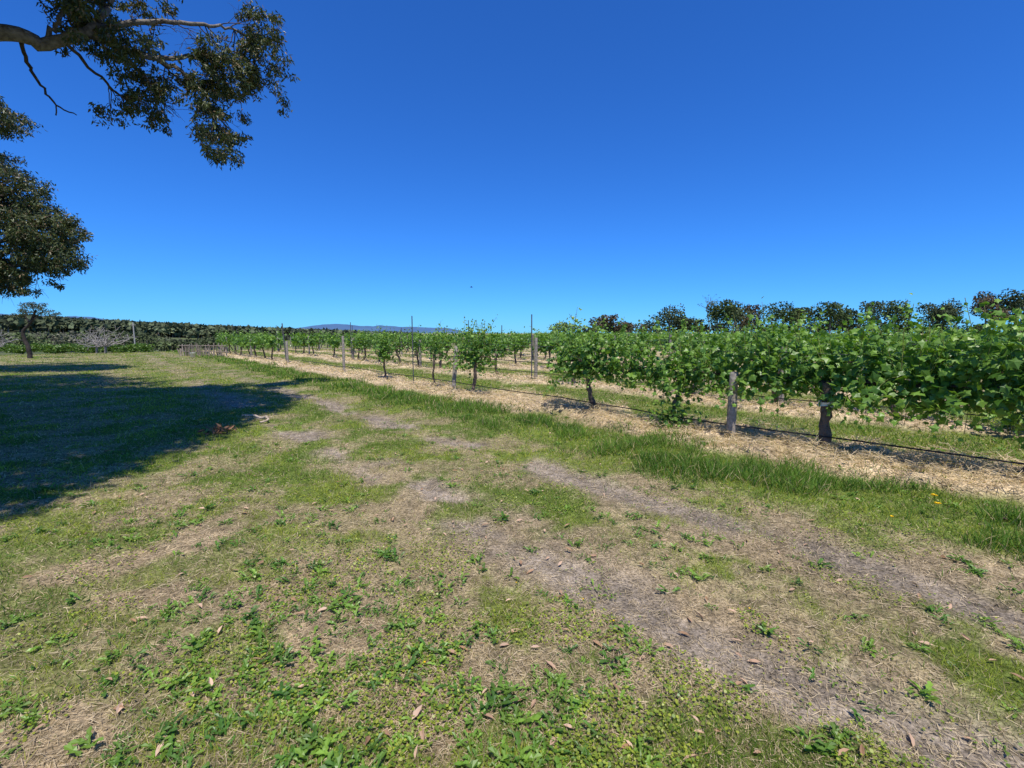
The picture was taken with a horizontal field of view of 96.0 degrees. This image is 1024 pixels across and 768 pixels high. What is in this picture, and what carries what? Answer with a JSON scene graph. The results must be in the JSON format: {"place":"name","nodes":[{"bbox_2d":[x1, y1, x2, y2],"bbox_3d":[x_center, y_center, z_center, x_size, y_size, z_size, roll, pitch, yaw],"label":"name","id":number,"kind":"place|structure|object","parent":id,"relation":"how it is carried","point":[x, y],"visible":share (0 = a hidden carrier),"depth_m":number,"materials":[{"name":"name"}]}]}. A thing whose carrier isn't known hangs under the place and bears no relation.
{"place":"outdoors","nodes":[
{"label":"outdoors","id":0,"kind":"place"},
{"bbox_2d":[0,314,105,319],"bbox_3d":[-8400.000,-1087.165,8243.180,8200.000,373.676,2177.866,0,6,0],"label":"mountain range","id":1,"kind":"structure","parent":0,"point":[69,316],"depth_m":8395.52,"materials":[{"name":"blue"}]},
{"bbox_2d":[298,324,485,333],"bbox_3d":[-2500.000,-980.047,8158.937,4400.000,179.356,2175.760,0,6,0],"label":"mountain range","id":2,"kind":"structure","parent":0,"point":[361,328],"depth_m":7973.16,"materials":[{"name":"blue"}]},
{"bbox_2d":[0,330,1023,767],"bbox_3d":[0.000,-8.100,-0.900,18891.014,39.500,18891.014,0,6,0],"label":"ground","id":3,"kind":"structure","parent":0,"point":[1004,610],"depth_m":3.26,"materials":[{"name":"soil"}]},
{"bbox_2d":[0,331,19,346],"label":"bare fruit tree","id":4,"kind":"object","parent":3,"relation":"on","point":[5,342],"visible":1,"depth_m":37.78,"materials":[{"name":"grey plant"}]},
{"bbox_2d":[7,301,61,357],"bbox_3d":[-29.733,-3.325,28.743,2.675,3.690,1.915,-4,8,-34],"label":"tree","id":5,"kind":"object","parent":3,"relation":"on","point":[33,306],"visible":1,"depth_m":28.70,"materials":[{"name":"green plant"}]},
{"bbox_2d":[0,94,98,298],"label":"gum tree","id":6,"kind":"object","parent":3,"relation":"on","point":[41,252],"visible":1,"depth_m":17.66,"materials":[{"name":"green plant"}]},
{"bbox_2d":[0,343,154,353],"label":"hedge","id":7,"kind":"object","parent":3,"relation":"on","point":[54,349],"visible":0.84,"depth_m":41.52,"materials":[{"name":"green plant"}]},
{"bbox_2d":[73,322,116,352],"bbox_3d":[-35.929,-3.937,39.862,3.124,2.761,2.542,0,6,0],"label":"bare fruit tree","id":8,"kind":"object","parent":3,"relation":"on","point":[95,338],"visible":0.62,"depth_m":39.82,"materials":[{"name":"grey plant"}]},
{"bbox_2d":[72,325,134,352],"bbox_3d":[-33.080,-3.618,38.008,4.273,2.398,3.545,1,6,8],"label":"bare fruit tree","id":9,"kind":"object","parent":3,"relation":"on","point":[106,345],"visible":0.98,"depth_m":37.77,"materials":[{"name":"grey plant"}]},
{"bbox_2d":[0,329,227,353],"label":"scrub trees","id":10,"kind":"object","parent":3,"relation":"on","point":[161,344],"visible":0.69,"depth_m":70.73,"materials":[{"name":"green plant"}]},
{"bbox_2d":[132,322,135,343],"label":"wooden post","id":11,"kind":"object","parent":3,"relation":"on","point":[133,332],"visible":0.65,"depth_m":44.69,"materials":[{"name":"grey wood"}]},
{"bbox_2d":[0,0,300,171],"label":"gum tree","id":12,"kind":"object","parent":3,"relation":"on","point":[85,27],"visible":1,"depth_m":9.92,"materials":[{"name":"green plant"}]},
{"bbox_2d":[177,342,226,356],"bbox_3d":[-21.075,-2.320,31.321,4.789,1.003,0.405,2,7,20],"label":"paling fence","id":13,"kind":"object","parent":3,"relation":"on","point":[218,352],"visible":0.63,"depth_m":31.22,"materials":[{"name":"grey wood"}]},
{"bbox_2d":[0,314,417,339],"bbox_3d":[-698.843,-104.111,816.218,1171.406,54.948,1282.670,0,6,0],"label":"distant forest","id":14,"kind":"object","parent":3,"relation":"on","point":[59,324],"visible":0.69,"depth_m":288.64,"materials":[{"name":"green plant"}]},
{"bbox_2d":[192,423,236,435],"bbox_3d":[-4.731,0.756,7.307,0.611,0.262,0.521,0,6,0],"label":"leaf pile","id":15,"kind":"object","parent":3,"relation":"on","point":[217,428],"visible":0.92,"depth_m":7.34,"materials":[{"name":"brown plant"}]},
{"bbox_2d":[214,330,225,344],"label":"grape vine","id":16,"kind":"object","parent":3,"relation":"on","point":[218,339],"visible":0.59,"depth_m":35.82,"materials":[{"name":"green plant"}]},
{"bbox_2d":[217,329,225,350],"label":"grape vine","id":17,"kind":"object","parent":3,"relation":"on","point":[222,338],"visible":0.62,"depth_m":34.66,"materials":[{"name":"green plant"}]},
{"bbox_2d":[223,330,232,353],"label":"grape vine","id":18,"kind":"object","parent":3,"relation":"on","point":[228,341],"visible":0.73,"depth_m":33.18,"materials":[{"name":"green plant"}]},
{"bbox_2d":[227,331,240,353],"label":"grape vine","id":19,"kind":"object","parent":3,"relation":"on","point":[233,341],"visible":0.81,"depth_m":31.97,"materials":[{"name":"green plant"}]},
{"bbox_2d":[235,330,246,354],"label":"grape vine","id":20,"kind":"object","parent":3,"relation":"on","point":[239,341],"visible":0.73,"depth_m":30.61,"materials":[{"name":"green plant"}]},
{"bbox_2d":[240,331,253,355],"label":"grape vine","id":21,"kind":"object","parent":3,"relation":"on","point":[246,345],"visible":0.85,"depth_m":29.21,"materials":[{"name":"green plant"}]},
{"bbox_2d":[247,331,259,356],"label":"grape vine","id":22,"kind":"object","parent":3,"relation":"on","point":[252,343],"visible":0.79,"depth_m":27.66,"materials":[{"name":"green plant"}]},
{"bbox_2d":[241,414,268,422],"bbox_3d":[-4.658,0.599,8.405,0.883,0.101,0.211,5,8,40],"label":"fallen stick","id":23,"kind":"object","parent":3,"relation":"on","point":[266,417],"visible":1,"depth_m":8.39,"materials":[{"name":"brown wood"}]},
{"bbox_2d":[255,330,267,357],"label":"grape vine","id":24,"kind":"object","parent":3,"relation":"on","point":[260,343],"visible":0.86,"depth_m":26.35,"materials":[{"name":"green plant"}]},
{"bbox_2d":[264,332,278,359],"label":"grape vine","id":25,"kind":"object","parent":3,"relation":"on","point":[267,342],"visible":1,"depth_m":24.97,"materials":[{"name":"green plant"}]},
{"bbox_2d":[281,323,285,358],"bbox_3d":[-11.478,-2.047,23.225,0.177,2.003,0.056,0,6,0],"label":"steel trellis pole","id":26,"kind":"object","parent":3,"relation":"on","point":[283,340],"visible":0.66,"depth_m":23.19,"materials":[{"name":"grey metal"}]},
{"bbox_2d":[285,341,288,362],"bbox_3d":[-11.284,-1.558,23.127,0.115,1.200,0.115,0,6,0],"label":"wooden post","id":27,"kind":"object","parent":3,"relation":"on","point":[287,355],"visible":0.8,"depth_m":23.08,"materials":[{"name":"grey wood"}]},
{"bbox_2d":[224,328,368,359],"bbox_3d":[-20.112,-3.461,38.346,1.938,2.359,37.059,-5,8,-40],"label":"grape vine row","id":28,"kind":"object","parent":3,"relation":"on","point":[331,340],"visible":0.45,"depth_m":30.85,"materials":[{"name":"green plant"}]},
{"bbox_2d":[341,336,344,371],"bbox_3d":[-6.497,-1.091,17.768,0.104,1.520,0.104,0,6,0],"label":"wooden post","id":29,"kind":"object","parent":3,"relation":"on","point":[343,355],"visible":0.73,"depth_m":17.73,"materials":[{"name":"grey wood"}]},
{"bbox_2d":[354,329,374,359],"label":"grape vine","id":30,"kind":"object","parent":3,"relation":"on","point":[365,345],"visible":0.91,"depth_m":24.66,"materials":[{"name":"green plant"}]},
{"bbox_2d":[362,326,399,379],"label":"grape vine","id":31,"kind":"object","parent":3,"relation":"on","point":[383,353],"visible":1,"depth_m":15.11,"materials":[{"name":"green plant"}]},
{"bbox_2d":[369,329,394,361],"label":"grape vine","id":32,"kind":"object","parent":3,"relation":"on","point":[374,343],"visible":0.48,"depth_m":23.32,"materials":[{"name":"green plant"}]},
{"bbox_2d":[385,325,409,364],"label":"grape vine","id":33,"kind":"object","parent":3,"relation":"on","point":[395,348],"visible":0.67,"depth_m":21.95,"materials":[{"name":"green plant"}]},
{"bbox_2d":[411,316,413,380],"bbox_3d":[-2.973,-1.004,13.796,0.030,2.050,0.030,0,6,0],"label":"steel trellis pole","id":34,"kind":"object","parent":3,"relation":"on","point":[412,348],"visible":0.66,"depth_m":13.78,"materials":[{"name":"grey metal"}]},
{"bbox_2d":[401,325,436,366],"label":"grape vine","id":35,"kind":"object","parent":3,"relation":"on","point":[415,343],"visible":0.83,"depth_m":20.48,"materials":[{"name":"green plant"}]},
{"bbox_2d":[419,340,421,366],"bbox_3d":[-4.074,-1.281,20.456,0.115,1.345,0.115,0,6,0],"label":"wooden post","id":36,"kind":"object","parent":3,"relation":"on","point":[420,359],"visible":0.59,"depth_m":20.42,"materials":[{"name":"grey wood"}]},
{"bbox_2d":[414,322,455,385],"bbox_3d":[-2.101,-0.826,12.849,1.264,1.930,1.033,-2,7,-21],"label":"grape vine","id":37,"kind":"object","parent":3,"relation":"on","point":[436,348],"visible":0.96,"depth_m":12.87,"materials":[{"name":"green plant"}]},
{"bbox_2d":[421,331,453,368],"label":"grape vine","id":38,"kind":"object","parent":3,"relation":"on","point":[446,349],"visible":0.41,"depth_m":19.19,"materials":[{"name":"green plant"}]},
{"bbox_2d":[451,346,457,388],"bbox_3d":[-1.530,-0.362,12.300,0.209,1.288,0.114,-2,7,-14],"label":"wooden post","id":39,"kind":"object","parent":3,"relation":"on","point":[454,374],"visible":0.55,"depth_m":12.26,"materials":[{"name":"grey wood"}]},
{"bbox_2d":[441,314,510,393],"bbox_3d":[-0.947,-0.719,11.501,1.538,2.012,1.724,-5,8,-38],"label":"grape vine","id":40,"kind":"object","parent":3,"relation":"on","point":[471,358],"visible":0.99,"depth_m":11.45,"materials":[{"name":"green plant"}]},
{"bbox_2d":[479,326,518,373],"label":"grape vine","id":41,"kind":"object","parent":3,"relation":"on","point":[502,351],"visible":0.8,"depth_m":16.31,"materials":[{"name":"green plant"}]},
{"bbox_2d":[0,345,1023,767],"bbox_3d":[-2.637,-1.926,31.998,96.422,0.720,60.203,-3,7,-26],"label":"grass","id":42,"kind":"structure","parent":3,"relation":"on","point":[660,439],"depth_m":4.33,"materials":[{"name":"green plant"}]},
{"bbox_2d":[0,374,1023,767],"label":"broadleaf weeds","id":43,"kind":"object","parent":3,"relation":"on","point":[336,758],"visible":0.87,"depth_m":2.14,"materials":[{"name":"green plant"}]},
{"bbox_2d":[0,347,1023,767],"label":"straw mulch","id":44,"kind":"object","parent":3,"relation":"on","point":[814,441],"visible":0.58,"depth_m":2.83,"materials":[{"name":"beige plant"}]},
{"bbox_2d":[1,387,1023,759],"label":"fallen leaves","id":45,"kind":"object","parent":3,"relation":"on","point":[417,711],"visible":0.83,"depth_m":2.30,"materials":[{"name":"brown plant"}]},
{"bbox_2d":[531,314,531,378],"bbox_3d":[0.645,-1.177,15.133,0.041,2.200,0.037,0,6,0],"label":"steel trellis pole","id":46,"kind":"object","parent":3,"relation":"on","point":[531,345],"visible":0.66,"depth_m":15.11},
{"bbox_2d":[534,338,537,378],"bbox_3d":[0.780,-0.786,15.025,0.115,1.443,0.115,0,6,0],"label":"wooden post","id":47,"kind":"object","parent":3,"relation":"on","point":[535,356],"visible":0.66,"depth_m":14.98,"materials":[{"name":"grey wood"}]},
{"bbox_2d":[547,320,582,333],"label":"gum tree","id":48,"kind":"object","parent":3,"relation":"on","point":[564,325],"visible":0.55,"depth_m":82.89,"materials":[{"name":"green plant"}]},
{"bbox_2d":[555,331,588,384],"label":"grape vine","id":49,"kind":"object","parent":3,"relation":"on","point":[575,343],"visible":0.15,"depth_m":13.77,"materials":[{"name":"green plant"}]},
{"bbox_2d":[524,307,653,408],"bbox_3d":[1.693,-0.454,8.787,2.289,2.049,2.038,3,7,29],"label":"grape vine","id":50,"kind":"object","parent":3,"relation":"on","point":[586,367],"visible":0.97,"depth_m":8.65,"materials":[{"name":"green plant"}]},
{"bbox_2d":[589,313,618,333],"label":"gum tree","id":51,"kind":"object","parent":3,"relation":"on","point":[609,322],"visible":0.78,"depth_m":98.63,"materials":[{"name":"green plant"}]},
{"bbox_2d":[290,323,968,359],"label":"distant trellis posts","id":52,"kind":"object","parent":3,"relation":"on","point":[670,340],"visible":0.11,"depth_m":32.76,"materials":[{"name":"grey wood"}]},
{"bbox_2d":[613,320,646,332],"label":"gum tree","id":53,"kind":"object","parent":3,"relation":"on","point":[628,327],"visible":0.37,"depth_m":101.99,"materials":[{"name":"green plant"}]},
{"bbox_2d":[260,319,1023,382],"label":"grape vine row","id":54,"kind":"object","parent":3,"relation":"on","point":[540,344],"visible":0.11,"depth_m":19.54,"materials":[{"name":"green plant"}]},
{"bbox_2d":[291,319,1012,359],"bbox_3d":[-5.457,-2.949,33.051,2.136,2.222,64.808,-6,8,-41],"label":"grape vine row","id":55,"kind":"object","parent":3,"relation":"on","point":[528,346],"visible":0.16,"depth_m":24.41,"materials":[{"name":"green plant"}]},
{"bbox_2d":[320,326,997,369],"bbox_3d":[-2.972,-3.246,35.398,1.530,2.127,64.674,-6,8,-42],"label":"grape vine row","id":56,"kind":"object","parent":3,"relation":"on","point":[664,342],"visible":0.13,"depth_m":23.04,"materials":[{"name":"green plant"}]},
{"bbox_2d":[649,303,686,333],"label":"gum tree","id":57,"kind":"object","parent":3,"relation":"on","point":[676,319],"visible":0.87,"depth_m":97.95,"materials":[{"name":"green plant"}]},
{"bbox_2d":[355,325,997,358],"bbox_3d":[0.463,-3.472,37.166,1.915,2.025,62.962,-6,8,-41],"label":"grape vine row","id":58,"kind":"object","parent":3,"relation":"on","point":[661,341],"visible":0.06,"depth_m":27.63,"materials":[{"name":"green plant"}]},
{"bbox_2d":[672,315,698,331],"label":"gum tree","id":59,"kind":"object","parent":3,"relation":"on","point":[690,321],"visible":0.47,"depth_m":100.44,"materials":[{"name":"green plant"}]},
{"bbox_2d":[617,311,755,430],"bbox_3d":[2.783,-0.202,7.571,1.512,1.976,2.387,-3,7,-24],"label":"grape vine","id":60,"kind":"object","parent":3,"relation":"on","point":[682,373],"visible":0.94,"depth_m":7.31,"materials":[{"name":"green plant"}]},
{"bbox_2d":[655,319,738,397],"bbox_3d":[4.316,-0.583,10.976,2.035,1.912,1.241,3,7,27],"label":"grape vine","id":61,"kind":"object","parent":3,"relation":"on","point":[688,357],"visible":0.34,"depth_m":10.83,"materials":[{"name":"green plant"}]},
{"bbox_2d":[372,329,1022,346],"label":"grape vine row","id":62,"kind":"object","parent":3,"relation":"on","point":[935,334],"visible":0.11,"depth_m":33.27,"materials":[{"name":"green plant"}]},
{"bbox_2d":[701,295,720,331],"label":"gum tree","id":63,"kind":"object","parent":3,"relation":"on","point":[707,308],"visible":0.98,"depth_m":96.02,"materials":[{"name":"green plant"}]},
{"bbox_2d":[413,325,1009,344],"bbox_3d":[5.846,-4.252,41.731,1.671,1.651,63.038,-6,8,-42],"label":"grape vine row","id":64,"kind":"object","parent":3,"relation":"on","point":[650,335],"visible":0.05,"depth_m":36.09,"materials":[{"name":"green plant"}]},
{"bbox_2d":[705,298,741,333],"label":"gum tree","id":65,"kind":"object","parent":3,"relation":"on","point":[714,313],"visible":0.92,"depth_m":96.01,"materials":[{"name":"green plant"}]},
{"bbox_2d":[428,329,1020,343],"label":"grape vine row","id":66,"kind":"object","parent":3,"relation":"on","point":[663,339],"visible":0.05,"depth_m":41.19,"materials":[{"name":"green plant"}]},
{"bbox_2d":[456,329,1003,340],"bbox_3d":[10.034,-4.808,47.905,1.676,1.849,62.996,-6,8,-41],"label":"grape vine row","id":67,"kind":"object","parent":3,"relation":"on","point":[999,333],"visible":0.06,"depth_m":37.67,"materials":[{"name":"green plant"}]},
{"bbox_2d":[726,372,738,436],"bbox_3d":[3.235,0.345,6.773,0.134,1.050,0.134,0,6,0],"label":"wooden post","id":68,"kind":"object","parent":3,"relation":"on","point":[731,416],"visible":0.68,"depth_m":6.73,"materials":[{"name":"grey wood"}]},
{"bbox_2d":[230,338,997,390],"bbox_3d":[-7.029,-1.577,18.316,0.005,0.379,46.800,-6,8,-41],"label":"trellis wire","id":69,"kind":"object","parent":68,"relation":"attached to","point":[639,349],"visible":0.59,"depth_m":8.58,"materials":[{"name":"metal"}]},
{"bbox_2d":[225,350,1023,464],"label":"irrigation pipe","id":70,"kind":"object","parent":68,"relation":"attached to","point":[725,423],"visible":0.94,"depth_m":6.39,"materials":[{"name":"black plastic"}]},
{"bbox_2d":[710,299,754,332],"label":"gum tree","id":71,"kind":"object","parent":3,"relation":"on","point":[734,313],"visible":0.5,"depth_m":99.21,"materials":[{"name":"green plant"}]},
{"bbox_2d":[514,329,957,336],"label":"grape vine row","id":72,"kind":"object","parent":3,"relation":"on","point":[709,335],"visible":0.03,"depth_m":57.99,"materials":[{"name":"green plant"}]},
{"bbox_2d":[726,304,761,332],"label":"gum tree","id":73,"kind":"object","parent":3,"relation":"on","point":[755,312],"visible":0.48,"depth_m":100.83,"materials":[{"name":"green plant"}]},
{"bbox_2d":[480,331,1021,339],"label":"grape vine row","id":74,"kind":"object","parent":3,"relation":"on","point":[726,333],"visible":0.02,"depth_m":46.20,"materials":[{"name":"green plant"}]},
{"bbox_2d":[517,331,996,336],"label":"grape vine row","id":75,"kind":"object","parent":3,"relation":"on","point":[670,333],"visible":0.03,"depth_m":58.78,"materials":[{"name":"green plant"}]},
{"bbox_2d":[494,329,1021,338],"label":"grape vine row","id":76,"kind":"object","parent":3,"relation":"on","point":[727,332],"visible":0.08,"depth_m":46.35,"materials":[{"name":"green plant"}]},
{"bbox_2d":[777,347,786,405],"bbox_3d":[5.634,-0.117,9.614,0.115,1.333,0.115,0,6,0],"label":"wooden post","id":77,"kind":"object","parent":3,"relation":"on","point":[781,396],"visible":0.17,"depth_m":9.61,"materials":[{"name":"grey wood"}]},
{"bbox_2d":[231,335,964,364],"bbox_3d":[-10.324,-2.584,27.376,0.005,0.379,64.800,-6,8,-41],"label":"trellis wire","id":78,"kind":"object","parent":77,"relation":"attached to","point":[630,343],"visible":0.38,"depth_m":14.59,"materials":[{"name":"metal"}]},
{"bbox_2d":[758,301,813,330],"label":"gum tree","id":79,"kind":"object","parent":3,"relation":"on","point":[777,312],"visible":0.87,"depth_m":96.61,"materials":[{"name":"green plant"}]},
{"bbox_2d":[735,311,844,403],"bbox_3d":[5.585,-0.480,9.527,1.893,2.012,1.795,0,6,0],"label":"grape vine","id":80,"kind":"object","parent":3,"relation":"on","point":[769,329],"visible":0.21,"depth_m":9.59,"materials":[{"name":"green plant"}]},
{"bbox_2d":[780,307,815,328],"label":"gum tree","id":81,"kind":"object","parent":3,"relation":"on","point":[808,316],"visible":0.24,"depth_m":98.35,"materials":[{"name":"green plant"}]},
{"bbox_2d":[582,319,1022,335],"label":"distant scrub","id":82,"kind":"object","parent":3,"relation":"on","point":[649,330],"visible":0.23,"depth_m":106.04,"materials":[{"name":"green plant"}]},
{"bbox_2d":[705,293,956,451],"bbox_3d":[3.817,-0.102,5.849,2.162,2.085,2.391,-2,7,-21],"label":"grape vine","id":83,"kind":"object","parent":3,"relation":"on","point":[829,380],"visible":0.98,"depth_m":5.79,"materials":[{"name":"green plant"}]},
{"bbox_2d":[808,301,854,333],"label":"gum tree","id":84,"kind":"object","parent":3,"relation":"on","point":[831,309],"visible":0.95,"depth_m":95.29,"materials":[{"name":"green plant"}]},
{"bbox_2d":[823,308,857,332],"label":"gum tree","id":85,"kind":"object","parent":3,"relation":"on","point":[838,323],"visible":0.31,"depth_m":100.06,"materials":[{"name":"green plant"}]},
{"bbox_2d":[843,300,895,332],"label":"gum tree","id":86,"kind":"object","parent":3,"relation":"on","point":[877,310],"visible":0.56,"depth_m":96.75,"materials":[{"name":"green plant"}]},
{"bbox_2d":[880,300,914,332],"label":"gum tree","id":87,"kind":"object","parent":3,"relation":"on","point":[894,308],"visible":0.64,"depth_m":97.71,"materials":[{"name":"green plant"}]},
{"bbox_2d":[840,324,968,414],"bbox_3d":[6.883,-0.246,8.160,1.912,1.750,0.916,5,8,40],"label":"grape vine","id":88,"kind":"object","parent":3,"relation":"on","point":[897,357],"visible":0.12,"depth_m":8.13,"materials":[{"name":"green plant"}]},
{"bbox_2d":[905,303,958,329],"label":"gum tree","id":89,"kind":"object","parent":3,"relation":"on","point":[948,310],"visible":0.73,"depth_m":96.61,"materials":[{"name":"green plant"}]},
{"bbox_2d":[924,298,968,329],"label":"gum tree","id":90,"kind":"object","parent":3,"relation":"on","point":[957,311],"visible":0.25,"depth_m":99.28,"materials":[{"name":"green plant"}]},
{"bbox_2d":[887,298,1023,480],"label":"grape vine","id":91,"kind":"object","parent":3,"relation":"on","point":[1001,394],"visible":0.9,"depth_m":4.84,"materials":[{"name":"green plant"}]},
{"bbox_2d":[969,291,1011,323],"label":"gum tree","id":92,"kind":"object","parent":3,"relation":"on","point":[987,299],"visible":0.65,"depth_m":94.26,"materials":[{"name":"green plant"}]},
{"bbox_2d":[958,325,1023,435],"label":"grape vine","id":93,"kind":"object","parent":3,"relation":"on","point":[1000,428],"visible":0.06,"depth_m":7.17,"materials":[{"name":"green plant"}]},
{"bbox_2d":[972,288,1023,331],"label":"gum tree","id":94,"kind":"object","parent":3,"relation":"on","point":[1012,301],"visible":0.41,"depth_m":95.37,"materials":[{"name":"green plant"}]},
{"bbox_2d":[1003,293,1023,332],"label":"gum tree","id":95,"kind":"object","parent":3,"relation":"on","point":[1022,308],"visible":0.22,"depth_m":98.11,"materials":[{"name":"green plant"}]},
{"bbox_3d":[12.446,0.059,7.382,0.115,1.390,0.115,0,6,0],"label":"wooden post","id":96,"kind":"object","parent":3,"relation":"on","visible":0},
{"bbox_2d":[282,335,918,356],"bbox_3d":[-7.635,-2.848,29.755,0.008,0.382,64.800,-6,8,-41],"label":"trellis wire","id":97,"kind":"object","parent":96,"relation":"attached to","point":[669,351],"visible":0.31,"depth_m":15.70,"materials":[{"name":"metal"}]},
{"bbox_2d":[0,0,1023,333],"label":"sky","id":98,"kind":"structure","parent":0,"point":[548,159],"materials":[{"name":"blue"}]},
{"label":"wooden post","id":99,"kind":"object","parent":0,"visible":0},
{"bbox_2d":[269,348,1021,419],"bbox_3d":[-10.396,-1.728,27.401,0.049,0.107,64.788,-6,8,-41],"label":"irrigation pipe","id":100,"kind":"object","parent":99,"relation":"attached to","point":[637,382],"visible":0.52,"depth_m":13.45,"materials":[{"name":"black plastic"}]},
{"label":"wooden post","id":101,"kind":"object","parent":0,"visible":0},
{"bbox_2d":[281,345,895,389],"bbox_3d":[-7.707,-1.992,29.780,0.054,0.113,64.788,-6,8,-41],"label":"irrigation pipe","id":102,"kind":"object","parent":101,"relation":"attached to","point":[425,355],"visible":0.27,"depth_m":23.85,"materials":[{"name":"black plastic"}]}
]}

